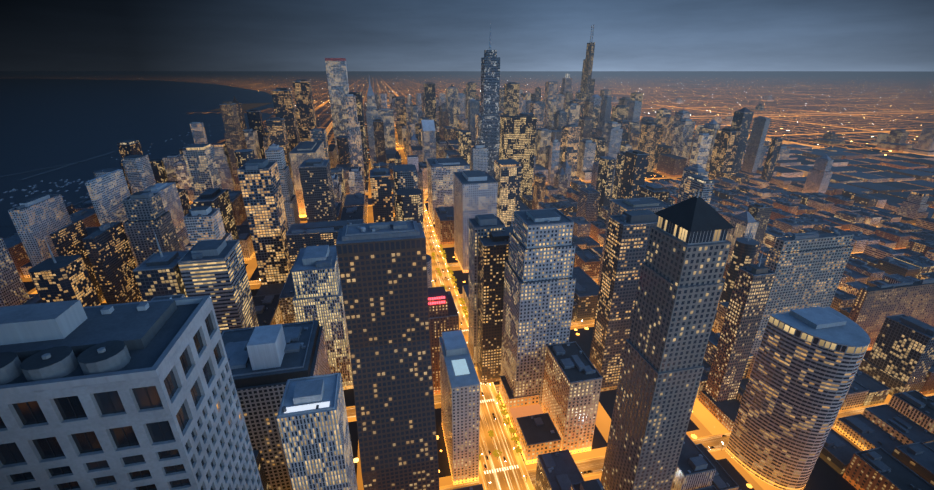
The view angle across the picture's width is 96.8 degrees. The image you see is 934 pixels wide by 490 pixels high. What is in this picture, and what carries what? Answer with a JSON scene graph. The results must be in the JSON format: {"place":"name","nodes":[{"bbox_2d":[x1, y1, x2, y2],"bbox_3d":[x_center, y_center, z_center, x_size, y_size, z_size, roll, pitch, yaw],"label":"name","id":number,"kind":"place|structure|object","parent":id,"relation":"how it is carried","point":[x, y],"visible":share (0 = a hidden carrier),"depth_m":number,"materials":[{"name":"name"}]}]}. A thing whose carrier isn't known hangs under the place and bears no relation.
{"place":"outdoors","nodes":[
{"label":"outdoors","id":0,"kind":"place"},
{"bbox_2d":[0,71,273,238],"bbox_3d":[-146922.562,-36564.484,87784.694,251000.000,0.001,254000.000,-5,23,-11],"label":"lake water","id":1,"kind":"structure","parent":0,"point":[47,123],"depth_m":2640.66,"materials":[{"name":"blue liquid"}]},
{"bbox_2d":[1,162,78,176],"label":"breakwater","id":2,"kind":"object","parent":1,"relation":"in","point":[39,169],"depth_m":1406.87,"materials":[{"name":"grey concrete"}]},
{"bbox_2d":[21,151,115,179],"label":"breakwater","id":3,"kind":"object","parent":1,"relation":"in","point":[65,166],"depth_m":1435.91,"materials":[{"name":"grey concrete"}]},
{"bbox_2d":[0,132,210,205],"bbox_3d":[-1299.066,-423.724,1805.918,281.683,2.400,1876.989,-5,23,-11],"label":"boats","id":4,"kind":"object","parent":1,"relation":"on","point":[49,190],"depth_m":1161.65,"materials":[{"name":"white"}]},
{"bbox_2d":[210,103,270,110],"bbox_3d":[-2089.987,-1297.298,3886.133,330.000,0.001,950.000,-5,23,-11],"label":"northerly island","id":5,"kind":"structure","parent":0,"point":[245,107],"depth_m":3883.88,"materials":[{"name":"green plant"}]},
{"bbox_2d":[0,181,668,226],"bbox_3d":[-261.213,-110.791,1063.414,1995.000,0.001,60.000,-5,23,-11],"label":"street","id":6,"kind":"structure","parent":0,"point":[5,222],"depth_m":930.56,"materials":[{"name":"asphalt"}]},
{"bbox_2d":[423,190,427,202],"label":"michigan road bridge","id":7,"kind":"structure","parent":0,"point":[425,193],"depth_m":1123.80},
{"bbox_2d":[0,71,933,489],"bbox_3d":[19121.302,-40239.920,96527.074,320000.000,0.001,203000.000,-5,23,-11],"label":"ground","id":8,"kind":"structure","parent":0,"point":[860,105],"depth_m":4823.70,"materials":[{"name":"grey concrete"}]},
{"bbox_2d":[326,122,332,134],"bbox_3d":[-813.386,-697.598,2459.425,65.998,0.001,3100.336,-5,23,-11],"label":"street","id":9,"kind":"structure","parent":8,"relation":"on","point":[329,127],"depth_m":2450.93,"materials":[{"name":"asphalt"}]},
{"bbox_2d":[249,263,459,284],"bbox_3d":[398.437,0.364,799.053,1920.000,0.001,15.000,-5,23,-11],"label":"road","id":10,"kind":"structure","parent":8,"relation":"on","point":[255,282],"depth_m":664.65,"materials":[{"name":"grey asphalt"}]},
{"bbox_2d":[346,384,499,417],"bbox_3d":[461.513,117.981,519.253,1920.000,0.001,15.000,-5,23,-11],"label":"road","id":11,"kind":"structure","parent":8,"relation":"on","point":[351,411],"depth_m":416.60,"materials":[{"name":"asphalt"}]},
{"bbox_2d":[0,23,933,489],"bbox_3d":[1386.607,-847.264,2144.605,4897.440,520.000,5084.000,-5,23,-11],"label":"city buildings","id":12,"kind":"structure","parent":8,"relation":"on","point":[182,359],"depth_m":384.63,"materials":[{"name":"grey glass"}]},
{"bbox_2d":[428,296,444,304],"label":"illuminated sign","id":13,"kind":"object","parent":12,"relation":"on","point":[443,297],"depth_m":389.88,"materials":[{"name":"red"}]},
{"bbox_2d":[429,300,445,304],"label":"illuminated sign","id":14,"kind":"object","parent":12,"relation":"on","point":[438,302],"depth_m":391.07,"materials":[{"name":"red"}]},
{"bbox_2d":[423,203,533,489],"bbox_3d":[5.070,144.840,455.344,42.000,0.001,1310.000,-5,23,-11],"label":"avenue","id":15,"kind":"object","parent":8,"relation":"on","point":[505,445],"depth_m":386.58,"materials":[{"name":"grey asphalt"}]},
{"bbox_2d":[462,329,518,473],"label":"crosswalks","id":16,"kind":"structure","parent":15,"relation":"on","point":[497,468],"depth_m":350.62,"materials":[{"name":"paint"}]},
{"bbox_2d":[488,430,493,438],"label":"street tree","id":17,"kind":"object","parent":15,"relation":"on","point":[491,432],"depth_m":375.58,"materials":[{"name":"green plant"}]},
{"bbox_2d":[492,449,501,459],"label":"street tree","id":18,"kind":"object","parent":15,"relation":"on","point":[495,453],"depth_m":355.43,"materials":[{"name":"green plant"}]},
{"bbox_2d":[500,409,507,414],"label":"street tree","id":19,"kind":"object","parent":15,"relation":"on","point":[503,412],"depth_m":398.87,"materials":[{"name":"green plant"}]},
{"bbox_2d":[503,417,509,425],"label":"street tree","id":20,"kind":"object","parent":15,"relation":"on","point":[505,420],"depth_m":388.22,"materials":[{"name":"green plant"}]},
{"bbox_2d":[509,427,515,436],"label":"street tree","id":21,"kind":"object","parent":15,"relation":"on","point":[512,430],"depth_m":378.33,"materials":[{"name":"green plant"}]},
{"bbox_2d":[511,436,518,443],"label":"street tree","id":22,"kind":"object","parent":15,"relation":"on","point":[514,438],"depth_m":368.75,"materials":[{"name":"green plant"}]},
{"bbox_2d":[515,446,521,452],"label":"street tree","id":23,"kind":"object","parent":15,"relation":"on","point":[518,449],"depth_m":358.81,"materials":[{"name":"green plant"}]},
{"bbox_2d":[365,111,914,124],"bbox_3d":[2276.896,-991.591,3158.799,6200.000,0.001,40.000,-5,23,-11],"label":"road","id":24,"kind":"structure","parent":8,"relation":"on","point":[806,113],"depth_m":3250.19,"materials":[{"name":"grey asphalt"}]},
{"bbox_2d":[463,87,821,148],"bbox_3d":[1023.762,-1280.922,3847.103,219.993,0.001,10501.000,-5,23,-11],"label":"road","id":25,"kind":"structure","parent":8,"relation":"on","point":[785,142],"depth_m":1913.21,"materials":[{"name":"grey asphalt"}]},
{"bbox_2d":[439,393,933,489],"bbox_3d":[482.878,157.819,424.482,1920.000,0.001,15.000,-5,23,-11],"label":"road","id":26,"kind":"structure","parent":8,"relation":"on","point":[595,465],"depth_m":367.25,"materials":[{"name":"grey asphalt"}]},
{"bbox_2d":[571,289,841,326],"bbox_3d":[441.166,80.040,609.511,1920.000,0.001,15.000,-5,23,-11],"label":"road","id":27,"kind":"structure","parent":8,"relation":"on","point":[581,323],"depth_m":552.75,"materials":[{"name":"asphalt"}]},
{"bbox_2d":[0,0,933,489],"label":"lens vignette","id":28,"kind":"object","parent":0,"point":[22,464],"visible":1,"depth_m":1.63,"materials":[{"name":"black"}]},
{"bbox_2d":[0,0,933,70],"label":"sky","id":29,"kind":"structure","parent":0,"point":[113,35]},
{"bbox_2d":[426,210,723,482],"bbox_3d":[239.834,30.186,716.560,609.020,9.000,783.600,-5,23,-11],"label":"cars","id":30,"kind":"object","parent":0,"point":[490,384],"depth_m":366.89,"materials":[{"name":"metal"}]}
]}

